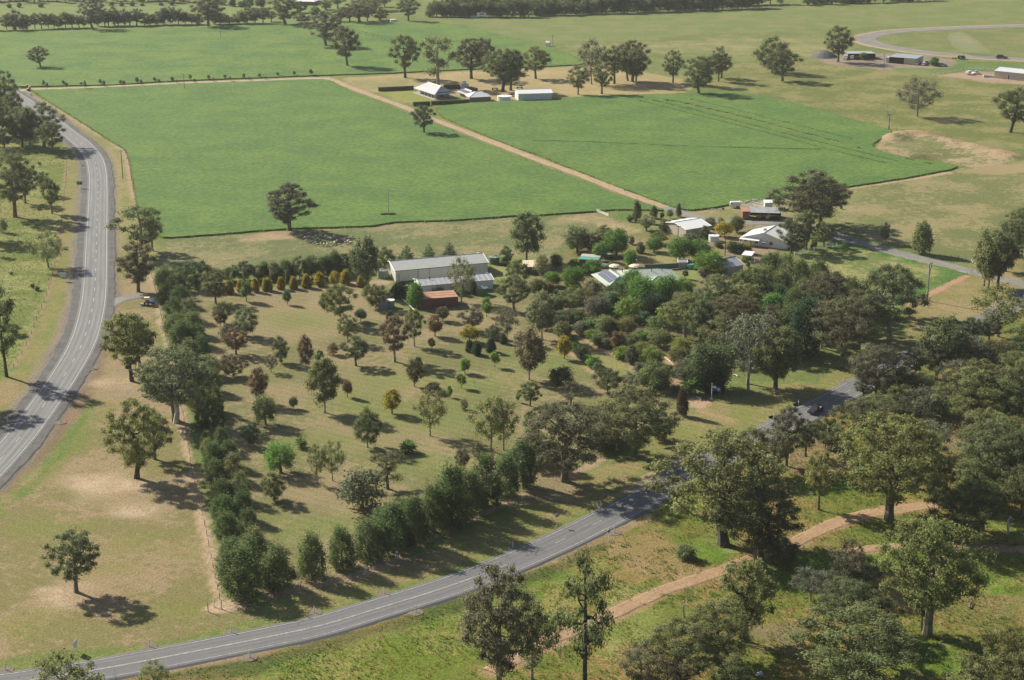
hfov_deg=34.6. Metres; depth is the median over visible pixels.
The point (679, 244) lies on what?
broadleaf tree
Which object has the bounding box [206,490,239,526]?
windbreak pine
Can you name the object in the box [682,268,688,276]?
sapling
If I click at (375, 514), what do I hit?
windbreak pine
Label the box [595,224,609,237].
bushy gum tree
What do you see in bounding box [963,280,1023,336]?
airy gum tree
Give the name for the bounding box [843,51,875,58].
track shed
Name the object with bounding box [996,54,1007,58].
dusty car
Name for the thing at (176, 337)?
windbreak pine
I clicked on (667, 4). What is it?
tall gum tree
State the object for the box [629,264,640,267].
garden umbrella
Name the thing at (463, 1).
bushy gum tree
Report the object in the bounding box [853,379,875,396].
gum tree
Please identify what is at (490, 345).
conical shrub
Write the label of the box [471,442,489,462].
gum tree
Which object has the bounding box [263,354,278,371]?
airy gum tree
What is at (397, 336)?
gum tree
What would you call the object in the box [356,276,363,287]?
conical shrub
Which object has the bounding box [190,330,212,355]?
windbreak pine
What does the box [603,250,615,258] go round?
canvas shelter
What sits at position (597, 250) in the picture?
broadleaf tree
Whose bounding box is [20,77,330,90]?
gravel drive
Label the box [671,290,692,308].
broadleaf tree
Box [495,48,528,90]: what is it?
gum tree
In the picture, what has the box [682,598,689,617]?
dead tree
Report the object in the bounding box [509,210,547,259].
tall gum tree
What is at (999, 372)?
gum tree
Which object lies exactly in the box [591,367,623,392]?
bushy gum tree
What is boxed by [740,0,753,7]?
bushy gum tree
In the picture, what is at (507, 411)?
airy gum tree
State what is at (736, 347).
airy gum tree
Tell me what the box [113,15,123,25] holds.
gum tree
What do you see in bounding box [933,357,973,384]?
airy gum tree
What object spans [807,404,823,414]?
ute
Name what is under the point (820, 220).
old gum tree
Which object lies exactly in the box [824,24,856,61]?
gum tree
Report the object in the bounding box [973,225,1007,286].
tall gum tree
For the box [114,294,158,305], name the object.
gravel entrance
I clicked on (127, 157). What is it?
crop fringe
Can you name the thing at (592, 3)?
windbreak pine
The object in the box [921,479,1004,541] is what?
old gum tree
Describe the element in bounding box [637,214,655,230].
gum tree
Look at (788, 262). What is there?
windbreak pine
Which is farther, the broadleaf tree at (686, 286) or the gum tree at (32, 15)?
the gum tree at (32, 15)
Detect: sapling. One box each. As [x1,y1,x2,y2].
[314,349,324,359]
[427,337,435,347]
[446,385,452,396]
[455,373,466,387]
[489,352,500,366]
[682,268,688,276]
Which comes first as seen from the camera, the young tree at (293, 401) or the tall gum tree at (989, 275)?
the young tree at (293, 401)
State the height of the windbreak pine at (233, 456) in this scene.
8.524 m
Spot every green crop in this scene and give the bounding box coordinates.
[0,21,582,86]
[33,79,662,237]
[436,91,956,210]
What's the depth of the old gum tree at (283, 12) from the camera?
1188.10 m
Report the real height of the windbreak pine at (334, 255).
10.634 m
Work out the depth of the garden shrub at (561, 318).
481.24 m
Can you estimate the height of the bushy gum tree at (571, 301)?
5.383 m
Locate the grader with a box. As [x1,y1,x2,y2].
[957,53,965,58]
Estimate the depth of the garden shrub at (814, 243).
568.45 m
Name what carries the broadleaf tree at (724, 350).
on the ground at (150, 576)
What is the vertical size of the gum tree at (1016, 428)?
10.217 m
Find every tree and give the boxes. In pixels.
[0,13,12,29]
[0,70,18,111]
[0,97,4,116]
[0,107,9,128]
[0,127,15,148]
[0,152,39,216]
[0,279,17,376]
[1,89,23,112]
[1,104,20,143]
[2,323,23,334]
[4,9,26,30]
[6,111,37,146]
[10,168,36,202]
[15,106,43,147]
[18,18,27,29]
[20,14,33,28]
[21,228,67,267]
[22,101,66,146]
[26,45,50,66]
[27,646,104,679]
[28,13,40,28]
[32,120,66,153]
[33,171,50,190]
[34,13,48,28]
[38,526,102,592]
[40,176,60,213]
[41,12,53,28]
[49,13,58,27]
[53,20,63,27]
[58,12,73,27]
[66,14,76,27]
[72,15,83,27]
[76,0,106,28]
[97,311,157,381]
[98,12,112,25]
[98,396,166,478]
[101,10,114,25]
[101,319,147,368]
[103,204,165,256]
[106,6,121,24]
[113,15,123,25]
[114,239,156,291]
[117,7,129,25]
[123,14,133,25]
[126,328,155,365]
[127,8,142,25]
[131,343,220,421]
[132,12,154,25]
[134,411,173,459]
[135,215,162,250]
[137,658,171,679]
[144,18,157,25]
[150,11,166,24]
[155,355,195,423]
[156,7,170,23]
[162,5,178,23]
[170,8,187,23]
[174,259,214,288]
[177,11,188,23]
[185,13,197,23]
[188,0,226,25]
[192,16,205,23]
[199,271,231,303]
[204,266,224,282]
[210,10,221,23]
[210,301,235,322]
[210,308,226,326]
[212,13,229,23]
[218,353,251,376]
[220,327,247,354]
[221,16,237,23]
[221,266,237,280]
[231,12,246,23]
[231,260,255,279]
[231,305,258,335]
[236,7,256,22]
[238,279,252,300]
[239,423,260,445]
[241,0,253,7]
[246,264,272,279]
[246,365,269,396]
[248,7,263,22]
[249,392,279,424]
[254,0,265,7]
[257,7,269,22]
[259,470,286,500]
[262,437,297,473]
[263,181,320,230]
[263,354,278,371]
[265,0,302,23]
[265,11,276,21]
[271,336,290,362]
[282,289,291,303]
[288,254,307,278]
[288,395,298,408]
[292,13,312,22]
[294,1,307,11]
[294,436,307,448]
[296,334,315,371]
[300,10,343,45]
[300,253,321,277]
[302,354,341,412]
[306,443,327,483]
[309,6,319,15]
[317,283,358,322]
[319,0,332,9]
[320,440,347,480]
[326,25,362,65]
[329,0,346,7]
[329,9,347,18]
[333,465,392,512]
[336,253,352,269]
[336,313,359,342]
[338,335,368,365]
[339,7,357,21]
[340,0,376,22]
[342,379,352,396]
[344,235,382,284]
[351,406,383,447]
[355,308,367,320]
[360,7,375,20]
[360,283,391,308]
[361,0,392,9]
[367,450,403,488]
[371,245,397,268]
[373,8,388,19]
[378,314,412,361]
[381,387,402,413]
[387,33,421,77]
[395,0,420,20]
[396,244,413,259]
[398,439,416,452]
[403,307,426,346]
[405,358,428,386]
[406,281,425,306]
[408,104,436,131]
[412,388,448,435]
[414,356,423,369]
[416,35,466,84]
[420,244,436,257]
[426,313,444,335]
[430,1,443,16]
[435,306,449,320]
[437,3,447,15]
[440,242,457,255]
[445,0,456,15]
[445,255,476,301]
[450,2,460,15]
[454,37,489,78]
[454,446,470,467]
[456,0,467,6]
[456,307,484,325]
[456,560,545,679]
[458,324,480,339]
[459,357,471,373]
[462,394,508,451]
[468,281,477,293]
[470,37,495,71]
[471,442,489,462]
[474,3,482,11]
[477,0,488,12]
[477,48,525,91]
[481,297,492,316]
[483,324,500,337]
[484,0,493,16]
[486,393,521,449]
[487,1,500,16]
[493,306,519,340]
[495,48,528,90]
[495,277,531,311]
[499,245,513,261]
[501,2,513,16]
[504,258,532,283]
[506,0,518,16]
[506,597,562,679]
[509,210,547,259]
[513,323,549,379]
[515,0,524,14]
[515,380,541,405]
[518,398,617,482]
[520,45,552,78]
[520,433,562,466]
[522,409,537,434]
[524,0,533,16]
[524,286,557,337]
[527,277,548,295]
[530,0,543,15]
[541,316,558,329]
[543,271,560,284]
[545,544,614,679]
[549,3,561,14]
[550,253,563,268]
[555,308,575,321]
[555,334,572,358]
[558,380,586,405]
[559,264,587,287]
[560,223,596,251]
[561,0,571,14]
[561,293,581,308]
[564,403,602,436]
[565,1,575,11]
[565,64,590,94]
[571,285,594,303]
[572,2,583,14]
[573,38,609,83]
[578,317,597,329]
[580,1,586,13]
[582,294,611,317]
[583,232,602,253]
[583,422,625,449]
[591,241,608,259]
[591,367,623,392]
[592,63,613,93]
[592,383,682,457]
[593,314,619,334]
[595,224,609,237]
[596,0,606,12]
[598,224,633,255]
[600,44,626,83]
[600,283,619,296]
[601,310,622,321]
[602,0,610,12]
[607,0,619,12]
[610,0,622,12]
[612,281,624,289]
[616,44,640,80]
[616,315,637,333]
[617,639,658,679]
[618,39,652,81]
[619,267,642,290]
[619,372,643,386]
[622,0,633,12]
[622,249,637,265]
[623,47,652,84]
[625,273,658,309]
[630,0,637,11]
[630,654,695,679]
[631,197,641,221]
[632,339,651,354]
[634,0,644,11]
[635,341,669,366]
[635,615,715,678]
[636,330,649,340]
[636,355,679,389]
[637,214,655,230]
[637,424,800,547]
[638,288,670,316]
[645,235,665,251]
[646,327,671,347]
[646,408,678,440]
[649,205,657,218]
[649,231,669,241]
[652,272,683,301]
[655,0,665,11]
[661,292,715,338]
[662,0,670,9]
[662,49,686,82]
[662,287,682,301]
[663,0,674,10]
[665,233,695,259]
[666,209,674,216]
[667,344,693,363]
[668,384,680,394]
[669,336,692,352]
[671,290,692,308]
[673,355,690,382]
[675,202,681,216]
[676,277,696,294]
[676,385,688,415]
[677,373,701,394]
[679,55,714,92]
[679,596,761,665]
[681,298,716,347]
[682,339,729,389]
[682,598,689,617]
[683,291,720,323]
[689,0,703,9]
[689,236,714,258]
[689,249,727,271]
[692,55,717,85]
[693,273,736,309]
[695,315,733,350]
[701,340,737,383]
[701,650,753,679]
[702,293,763,347]
[707,480,808,560]
[709,0,722,7]
[710,54,732,77]
[711,45,728,80]
[714,220,732,236]
[715,555,782,642]
[716,312,779,383]
[716,373,725,394]
[717,295,755,323]
[718,0,727,9]
[726,0,737,8]
[726,265,769,298]
[730,214,745,232]
[733,282,765,310]
[736,0,748,8]
[736,424,769,474]
[737,321,761,391]
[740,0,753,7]
[742,276,772,304]
[745,311,786,343]
[747,323,805,389]
[751,34,790,72]
[751,303,791,336]
[757,289,780,314]
[757,291,788,314]
[759,426,797,473]
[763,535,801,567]
[765,47,804,80]
[765,167,851,231]
[769,404,815,465]
[775,217,808,253]
[782,599,929,679]
[788,564,829,600]
[791,418,819,456]
[794,176,852,222]
[795,209,821,249]
[799,270,857,307]
[801,632,837,668]
[802,0,813,4]
[804,449,838,509]
[808,299,841,348]
[810,567,842,594]
[811,295,879,369]
[811,416,841,447]
[813,221,837,246]
[813,574,885,632]
[821,425,857,452]
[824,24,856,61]
[827,0,838,3]
[827,395,892,438]
[827,536,870,585]
[830,409,947,521]
[833,289,885,326]
[848,341,919,398]
[851,315,878,349]
[851,554,885,590]
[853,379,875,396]
[857,262,933,339]
[860,392,900,427]
[860,592,907,629]
[863,266,916,308]
[868,624,914,667]
[874,514,998,637]
[875,383,897,399]
[879,219,890,243]
[881,383,916,414]
[886,103,894,128]
[886,368,917,392]
[891,74,943,116]
[893,427,953,487]
[896,385,957,420]
[898,371,942,396]
[904,346,931,376]
[907,567,939,629]
[910,216,935,254]
[914,313,968,375]
[915,449,956,497]
[917,344,958,379]
[920,418,954,446]
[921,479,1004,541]
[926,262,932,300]
[926,384,956,413]
[929,365,1009,425]
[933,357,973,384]
[934,319,969,335]
[941,651,1011,679]
[944,325,969,368]
[946,457,998,500]
[947,414,1023,479]
[951,341,977,361]
[955,368,1000,412]
[957,357,998,379]
[958,479,1010,530]
[959,316,990,342]
[960,334,995,365]
[960,406,1003,436]
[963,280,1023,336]
[971,231,1006,286]
[972,469,1011,503]
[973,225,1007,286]
[976,337,1014,369]
[977,316,1003,340]
[978,624,1023,679]
[979,230,1020,288]
[983,413,1023,440]
[991,86,1023,132]
[991,221,1023,271]
[993,369,1020,410]
[993,432,1023,490]
[995,349,1023,379]
[995,357,1023,427]
[999,206,1023,256]
[999,463,1023,517]
[1001,323,1023,352]
[1002,419,1023,439]
[1003,648,1023,679]
[1006,515,1013,532]
[1009,213,1023,228]
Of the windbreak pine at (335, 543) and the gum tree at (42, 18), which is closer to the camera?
the windbreak pine at (335, 543)
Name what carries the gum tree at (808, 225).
on the ground at (150, 576)
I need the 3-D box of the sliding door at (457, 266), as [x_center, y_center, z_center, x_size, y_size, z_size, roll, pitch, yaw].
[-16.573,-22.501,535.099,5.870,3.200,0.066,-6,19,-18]
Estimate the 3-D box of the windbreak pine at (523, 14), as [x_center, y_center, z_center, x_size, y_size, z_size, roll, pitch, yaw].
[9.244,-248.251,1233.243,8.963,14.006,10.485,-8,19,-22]
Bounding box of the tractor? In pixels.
[140,297,154,305]
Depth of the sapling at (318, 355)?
448.32 m
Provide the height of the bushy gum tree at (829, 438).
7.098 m
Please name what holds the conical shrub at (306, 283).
on the ground at (150, 576)
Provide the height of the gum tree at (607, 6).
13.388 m
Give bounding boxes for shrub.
[0,147,20,158]
[0,217,7,232]
[217,322,232,342]
[225,279,234,293]
[228,0,236,5]
[236,0,245,6]
[236,278,242,291]
[250,276,259,291]
[261,277,267,290]
[265,277,272,290]
[275,276,285,289]
[288,276,298,289]
[301,273,311,288]
[313,271,324,285]
[317,298,328,307]
[325,342,338,355]
[328,271,340,283]
[339,268,350,283]
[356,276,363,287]
[385,310,392,318]
[388,281,409,298]
[424,382,445,392]
[433,285,443,290]
[451,281,465,294]
[459,398,467,409]
[465,339,472,351]
[471,340,482,355]
[485,335,496,352]
[499,258,510,265]
[499,333,506,343]
[532,251,549,275]
[545,294,567,312]
[546,282,556,292]
[546,364,574,386]
[548,288,559,295]
[553,314,566,324]
[553,320,573,335]
[558,289,575,302]
[564,283,582,291]
[566,259,580,268]
[567,309,587,323]
[568,333,578,345]
[570,341,581,352]
[572,320,590,335]
[576,345,590,358]
[578,259,588,270]
[581,354,591,362]
[582,258,605,275]
[583,278,604,294]
[583,329,601,338]
[584,356,600,367]
[589,331,609,346]
[591,362,603,372]
[594,291,605,298]
[600,337,610,347]
[603,289,619,307]
[605,322,621,336]
[607,331,627,350]
[610,295,646,321]
[612,345,630,359]
[616,288,629,302]
[624,333,643,345]
[624,344,639,364]
[629,362,647,372]
[635,242,645,252]
[637,310,652,324]
[644,313,672,334]
[655,302,676,327]
[657,218,670,231]
[663,364,673,373]
[673,543,699,560]
[682,233,699,243]
[697,266,709,276]
[697,368,730,394]
[699,225,708,238]
[705,217,717,227]
[707,260,728,274]
[713,241,723,247]
[724,240,738,252]
[732,242,747,253]
[740,256,750,261]
[743,244,752,250]
[810,238,817,249]
[859,52,867,59]
[929,56,939,65]
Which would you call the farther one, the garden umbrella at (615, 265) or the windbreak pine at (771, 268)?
the garden umbrella at (615, 265)
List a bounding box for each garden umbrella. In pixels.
[609,264,620,267]
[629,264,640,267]
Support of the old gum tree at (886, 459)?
on the ground at (150, 576)
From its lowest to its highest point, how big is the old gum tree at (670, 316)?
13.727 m
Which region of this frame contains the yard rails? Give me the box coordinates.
[740,198,765,206]
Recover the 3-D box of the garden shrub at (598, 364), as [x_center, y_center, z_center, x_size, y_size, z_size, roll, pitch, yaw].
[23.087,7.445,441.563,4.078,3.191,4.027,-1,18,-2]
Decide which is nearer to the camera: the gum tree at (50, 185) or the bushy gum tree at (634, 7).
the gum tree at (50, 185)
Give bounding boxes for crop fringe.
[18,22,958,237]
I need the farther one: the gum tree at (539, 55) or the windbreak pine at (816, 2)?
the windbreak pine at (816, 2)
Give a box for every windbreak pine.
[152,266,172,286]
[155,282,172,303]
[157,261,174,284]
[159,296,181,319]
[160,309,188,333]
[163,272,187,290]
[166,282,192,305]
[166,317,195,346]
[175,350,203,375]
[176,336,200,359]
[177,296,201,320]
[178,367,199,391]
[180,321,209,346]
[183,307,204,333]
[184,383,208,412]
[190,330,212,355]
[193,404,209,431]
[195,351,221,377]
[198,429,213,445]
[199,437,218,457]
[200,438,225,471]
[201,366,225,393]
[202,455,229,485]
[204,384,225,413]
[206,477,235,506]
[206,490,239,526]
[209,407,226,430]
[211,535,265,603]
[212,509,240,543]
[213,425,229,445]
[215,533,240,566]
[220,437,240,468]
[223,449,247,480]
[227,467,251,502]
[232,486,255,521]
[236,505,259,541]
[237,520,269,565]
[238,530,262,574]
[256,258,270,278]
[258,539,301,595]
[265,260,281,280]
[278,257,295,279]
[294,527,329,581]
[313,255,333,275]
[322,246,343,277]
[326,522,363,571]
[352,513,392,567]
[369,504,394,537]
[376,494,414,559]
[392,495,416,534]
[394,490,431,550]
[419,477,450,537]
[424,4,435,16]
[432,457,473,529]
[440,4,450,16]
[453,463,474,506]
[453,463,490,518]
[456,1,468,16]
[461,3,470,16]
[468,1,476,16]
[471,446,505,508]
[490,446,523,500]
[491,1,503,16]
[508,433,539,489]
[518,2,528,16]
[535,1,545,15]
[543,0,549,14]
[546,0,555,14]
[583,0,590,13]
[587,0,596,13]
[593,0,602,12]
[618,0,632,12]
[640,0,648,11]
[644,0,655,11]
[671,0,680,10]
[677,0,686,9]
[686,0,697,10]
[698,0,707,10]
[708,0,718,9]
[752,264,776,295]
[758,260,774,280]
[759,248,783,276]
[766,280,787,301]
[771,263,793,301]
[772,298,794,339]
[776,251,798,281]
[778,296,806,334]
[782,284,805,304]
[788,289,829,361]
[789,254,809,285]
[793,275,812,296]
[808,256,832,291]
[811,0,821,4]
[819,0,828,3]
[827,270,844,290]
[837,272,862,299]
[844,0,856,3]
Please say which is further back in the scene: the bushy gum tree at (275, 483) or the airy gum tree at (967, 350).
the airy gum tree at (967, 350)
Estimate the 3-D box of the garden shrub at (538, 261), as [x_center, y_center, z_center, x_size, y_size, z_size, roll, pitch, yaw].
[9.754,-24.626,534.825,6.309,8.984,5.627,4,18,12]
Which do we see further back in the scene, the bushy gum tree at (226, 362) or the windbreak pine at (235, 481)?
the bushy gum tree at (226, 362)
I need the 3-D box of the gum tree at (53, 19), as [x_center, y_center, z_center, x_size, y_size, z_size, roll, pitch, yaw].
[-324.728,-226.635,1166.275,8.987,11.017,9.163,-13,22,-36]
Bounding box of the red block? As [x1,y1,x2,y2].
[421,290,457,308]
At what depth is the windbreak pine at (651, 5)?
1262.97 m
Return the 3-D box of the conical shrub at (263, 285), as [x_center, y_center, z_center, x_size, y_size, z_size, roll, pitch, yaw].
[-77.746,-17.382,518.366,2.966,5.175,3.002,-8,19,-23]
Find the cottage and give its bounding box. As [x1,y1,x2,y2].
[712,256,744,274]
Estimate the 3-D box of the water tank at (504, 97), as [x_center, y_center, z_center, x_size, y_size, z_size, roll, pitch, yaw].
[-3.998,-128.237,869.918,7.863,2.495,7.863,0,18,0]
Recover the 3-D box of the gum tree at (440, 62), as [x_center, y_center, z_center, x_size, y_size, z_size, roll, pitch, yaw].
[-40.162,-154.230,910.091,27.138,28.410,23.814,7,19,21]
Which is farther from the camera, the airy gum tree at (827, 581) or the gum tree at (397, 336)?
the gum tree at (397, 336)
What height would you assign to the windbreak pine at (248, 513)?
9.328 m
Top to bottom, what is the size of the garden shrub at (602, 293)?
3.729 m
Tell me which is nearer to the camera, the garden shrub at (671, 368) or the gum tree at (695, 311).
the garden shrub at (671, 368)
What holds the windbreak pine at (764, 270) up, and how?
on the ground at (150, 576)
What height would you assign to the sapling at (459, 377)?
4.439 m
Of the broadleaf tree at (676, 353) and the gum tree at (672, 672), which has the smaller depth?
the gum tree at (672, 672)
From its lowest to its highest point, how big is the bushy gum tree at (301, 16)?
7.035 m
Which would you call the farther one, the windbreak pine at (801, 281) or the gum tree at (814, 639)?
the windbreak pine at (801, 281)
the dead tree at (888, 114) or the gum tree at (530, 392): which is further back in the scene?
the dead tree at (888, 114)
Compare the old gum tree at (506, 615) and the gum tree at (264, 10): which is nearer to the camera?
the old gum tree at (506, 615)
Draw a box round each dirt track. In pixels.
[327,78,669,207]
[482,499,962,673]
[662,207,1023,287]
[854,543,1023,552]
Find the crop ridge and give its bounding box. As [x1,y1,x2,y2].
[533,140,817,148]
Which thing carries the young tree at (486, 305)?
on the ground at (150, 576)
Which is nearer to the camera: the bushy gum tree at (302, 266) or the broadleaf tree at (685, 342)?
the broadleaf tree at (685, 342)
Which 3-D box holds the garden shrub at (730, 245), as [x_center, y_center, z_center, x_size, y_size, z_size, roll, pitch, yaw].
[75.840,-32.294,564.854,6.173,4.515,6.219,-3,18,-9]
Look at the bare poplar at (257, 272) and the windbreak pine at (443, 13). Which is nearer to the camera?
the bare poplar at (257, 272)
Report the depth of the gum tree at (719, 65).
928.20 m
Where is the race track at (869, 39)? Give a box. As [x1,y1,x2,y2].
[855,25,1023,60]
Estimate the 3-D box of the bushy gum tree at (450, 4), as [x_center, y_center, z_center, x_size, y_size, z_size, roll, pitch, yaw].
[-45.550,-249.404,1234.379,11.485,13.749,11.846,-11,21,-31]
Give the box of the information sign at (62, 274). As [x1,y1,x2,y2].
[59,272,66,278]
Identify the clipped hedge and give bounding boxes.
[378,86,413,90]
[413,101,429,105]
[430,99,469,104]
[443,84,460,88]
[467,86,477,91]
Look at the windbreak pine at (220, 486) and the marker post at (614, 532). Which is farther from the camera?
the windbreak pine at (220, 486)
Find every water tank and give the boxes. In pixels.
[377,268,387,278]
[378,299,388,309]
[388,299,394,307]
[476,286,487,295]
[489,255,499,264]
[497,95,511,100]
[688,263,693,269]
[708,234,719,241]
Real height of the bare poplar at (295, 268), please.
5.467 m
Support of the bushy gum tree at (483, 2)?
on the ground at (150, 576)
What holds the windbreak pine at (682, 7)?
on the ground at (150, 576)
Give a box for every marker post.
[0,663,14,672]
[55,417,66,424]
[140,640,157,649]
[223,626,239,634]
[241,650,258,661]
[306,606,322,615]
[376,587,391,596]
[408,606,423,615]
[505,542,519,550]
[593,500,605,508]
[607,527,621,535]
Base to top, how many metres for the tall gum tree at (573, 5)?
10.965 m
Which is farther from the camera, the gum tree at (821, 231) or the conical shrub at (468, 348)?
the gum tree at (821, 231)
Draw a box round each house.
[591,267,678,288]
[739,225,795,248]
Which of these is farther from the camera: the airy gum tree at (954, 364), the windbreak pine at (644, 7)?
the windbreak pine at (644, 7)
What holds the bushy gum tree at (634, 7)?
on the ground at (150, 576)
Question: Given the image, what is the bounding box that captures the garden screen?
[645,263,678,268]
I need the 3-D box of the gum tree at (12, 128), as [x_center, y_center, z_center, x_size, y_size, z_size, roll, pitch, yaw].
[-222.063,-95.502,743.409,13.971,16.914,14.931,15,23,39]
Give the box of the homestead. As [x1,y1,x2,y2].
[294,0,318,4]
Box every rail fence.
[743,225,765,230]
[794,243,836,254]
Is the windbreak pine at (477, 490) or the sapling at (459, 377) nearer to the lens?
the windbreak pine at (477, 490)
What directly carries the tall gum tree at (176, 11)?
on the ground at (150, 576)
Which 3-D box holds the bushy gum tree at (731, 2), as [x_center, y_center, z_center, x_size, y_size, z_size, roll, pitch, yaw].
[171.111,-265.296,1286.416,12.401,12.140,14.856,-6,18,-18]
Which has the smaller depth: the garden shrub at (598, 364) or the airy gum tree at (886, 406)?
the airy gum tree at (886, 406)
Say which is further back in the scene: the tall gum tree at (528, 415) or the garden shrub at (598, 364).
the garden shrub at (598, 364)
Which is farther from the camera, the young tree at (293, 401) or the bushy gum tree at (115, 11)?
the bushy gum tree at (115, 11)
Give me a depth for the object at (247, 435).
388.86 m
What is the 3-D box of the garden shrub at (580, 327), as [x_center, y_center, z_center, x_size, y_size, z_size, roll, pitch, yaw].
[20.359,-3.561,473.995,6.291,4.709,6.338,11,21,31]
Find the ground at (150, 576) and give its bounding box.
[0,0,1023,679]
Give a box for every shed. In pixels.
[385,253,488,281]
[414,272,494,291]
[515,88,552,99]
[522,260,539,273]
[662,218,711,236]
[677,259,687,267]
[740,206,781,220]
[742,251,754,260]
[763,200,772,206]
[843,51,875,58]
[886,53,923,64]
[994,67,1023,80]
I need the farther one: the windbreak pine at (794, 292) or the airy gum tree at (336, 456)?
the windbreak pine at (794, 292)
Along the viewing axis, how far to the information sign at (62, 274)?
529.04 m
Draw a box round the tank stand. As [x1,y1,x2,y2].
[461,80,468,88]
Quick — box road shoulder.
[0,89,116,489]
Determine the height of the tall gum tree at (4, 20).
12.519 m
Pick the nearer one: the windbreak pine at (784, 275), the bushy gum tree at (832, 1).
the windbreak pine at (784, 275)
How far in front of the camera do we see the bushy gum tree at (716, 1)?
1278.97 m
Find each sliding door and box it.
[418,269,428,277]
[430,267,451,276]
[452,266,469,274]
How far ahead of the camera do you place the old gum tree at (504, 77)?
889.71 m
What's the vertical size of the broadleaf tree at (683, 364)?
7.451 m
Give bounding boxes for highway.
[0,88,108,478]
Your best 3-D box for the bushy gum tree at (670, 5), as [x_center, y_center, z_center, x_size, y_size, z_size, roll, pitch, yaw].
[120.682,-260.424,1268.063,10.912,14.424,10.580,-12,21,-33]
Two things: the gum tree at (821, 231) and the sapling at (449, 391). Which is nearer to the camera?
the sapling at (449, 391)
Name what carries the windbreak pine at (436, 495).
on the ground at (150, 576)
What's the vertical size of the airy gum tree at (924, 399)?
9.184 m
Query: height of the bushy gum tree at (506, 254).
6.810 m
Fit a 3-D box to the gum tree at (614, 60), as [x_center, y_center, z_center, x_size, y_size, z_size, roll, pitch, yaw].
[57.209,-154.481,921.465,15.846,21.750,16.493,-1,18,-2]
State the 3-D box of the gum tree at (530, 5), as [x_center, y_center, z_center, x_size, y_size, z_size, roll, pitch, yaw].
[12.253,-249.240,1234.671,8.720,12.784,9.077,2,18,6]
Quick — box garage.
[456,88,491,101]
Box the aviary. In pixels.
[579,254,600,264]
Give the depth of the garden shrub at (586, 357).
449.27 m
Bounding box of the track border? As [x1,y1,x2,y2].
[852,24,1023,61]
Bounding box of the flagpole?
[710,386,720,399]
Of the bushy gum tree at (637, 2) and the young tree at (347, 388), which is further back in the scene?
the bushy gum tree at (637, 2)
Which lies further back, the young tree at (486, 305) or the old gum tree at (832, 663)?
the young tree at (486, 305)
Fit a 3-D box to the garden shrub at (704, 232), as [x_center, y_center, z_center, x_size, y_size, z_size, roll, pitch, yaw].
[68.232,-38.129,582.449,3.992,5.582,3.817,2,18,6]
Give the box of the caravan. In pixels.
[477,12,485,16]
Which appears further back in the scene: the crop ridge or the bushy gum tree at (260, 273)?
the crop ridge
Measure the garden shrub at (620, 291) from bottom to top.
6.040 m
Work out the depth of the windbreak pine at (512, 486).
358.61 m
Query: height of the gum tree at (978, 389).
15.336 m
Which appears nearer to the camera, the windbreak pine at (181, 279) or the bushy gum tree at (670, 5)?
the windbreak pine at (181, 279)
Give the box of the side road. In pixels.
[0,288,1023,679]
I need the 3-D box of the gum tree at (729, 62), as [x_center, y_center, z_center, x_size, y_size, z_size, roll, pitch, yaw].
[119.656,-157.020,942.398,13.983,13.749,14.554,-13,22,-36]
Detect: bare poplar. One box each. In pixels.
[242,267,246,280]
[255,266,259,280]
[293,265,296,277]
[306,263,310,276]
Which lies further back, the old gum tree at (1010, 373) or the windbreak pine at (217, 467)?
the old gum tree at (1010, 373)
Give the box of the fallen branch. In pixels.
[748,644,795,656]
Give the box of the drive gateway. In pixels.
[20,84,30,94]
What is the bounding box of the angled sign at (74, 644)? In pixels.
[73,638,76,653]
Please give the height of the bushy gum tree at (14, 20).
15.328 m
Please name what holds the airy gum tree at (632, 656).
on the ground at (150, 576)
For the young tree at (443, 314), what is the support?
on the ground at (150, 576)
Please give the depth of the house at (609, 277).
523.01 m
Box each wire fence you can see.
[13,158,66,366]
[36,95,142,222]
[151,274,219,598]
[224,456,599,606]
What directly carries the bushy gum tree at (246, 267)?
on the ground at (150, 576)
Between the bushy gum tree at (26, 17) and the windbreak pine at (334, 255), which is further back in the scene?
the bushy gum tree at (26, 17)
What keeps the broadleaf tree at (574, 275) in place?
on the ground at (150, 576)
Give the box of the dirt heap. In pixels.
[810,50,836,58]
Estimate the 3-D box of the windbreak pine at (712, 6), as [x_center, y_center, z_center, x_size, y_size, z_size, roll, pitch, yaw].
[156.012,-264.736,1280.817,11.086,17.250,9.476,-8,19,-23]
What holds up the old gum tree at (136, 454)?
on the ground at (150, 576)
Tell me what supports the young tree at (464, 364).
on the ground at (150, 576)
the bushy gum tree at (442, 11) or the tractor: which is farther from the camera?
the bushy gum tree at (442, 11)
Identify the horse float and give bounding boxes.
[730,201,739,207]
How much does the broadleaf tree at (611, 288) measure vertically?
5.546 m
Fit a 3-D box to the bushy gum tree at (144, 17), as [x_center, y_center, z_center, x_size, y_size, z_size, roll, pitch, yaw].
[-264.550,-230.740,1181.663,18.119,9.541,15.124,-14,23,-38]
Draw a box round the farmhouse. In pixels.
[413,82,454,99]
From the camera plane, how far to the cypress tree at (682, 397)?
408.68 m
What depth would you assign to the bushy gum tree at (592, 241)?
560.28 m
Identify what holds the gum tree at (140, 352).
on the ground at (150, 576)
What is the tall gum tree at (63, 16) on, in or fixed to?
on the ground at (150, 576)

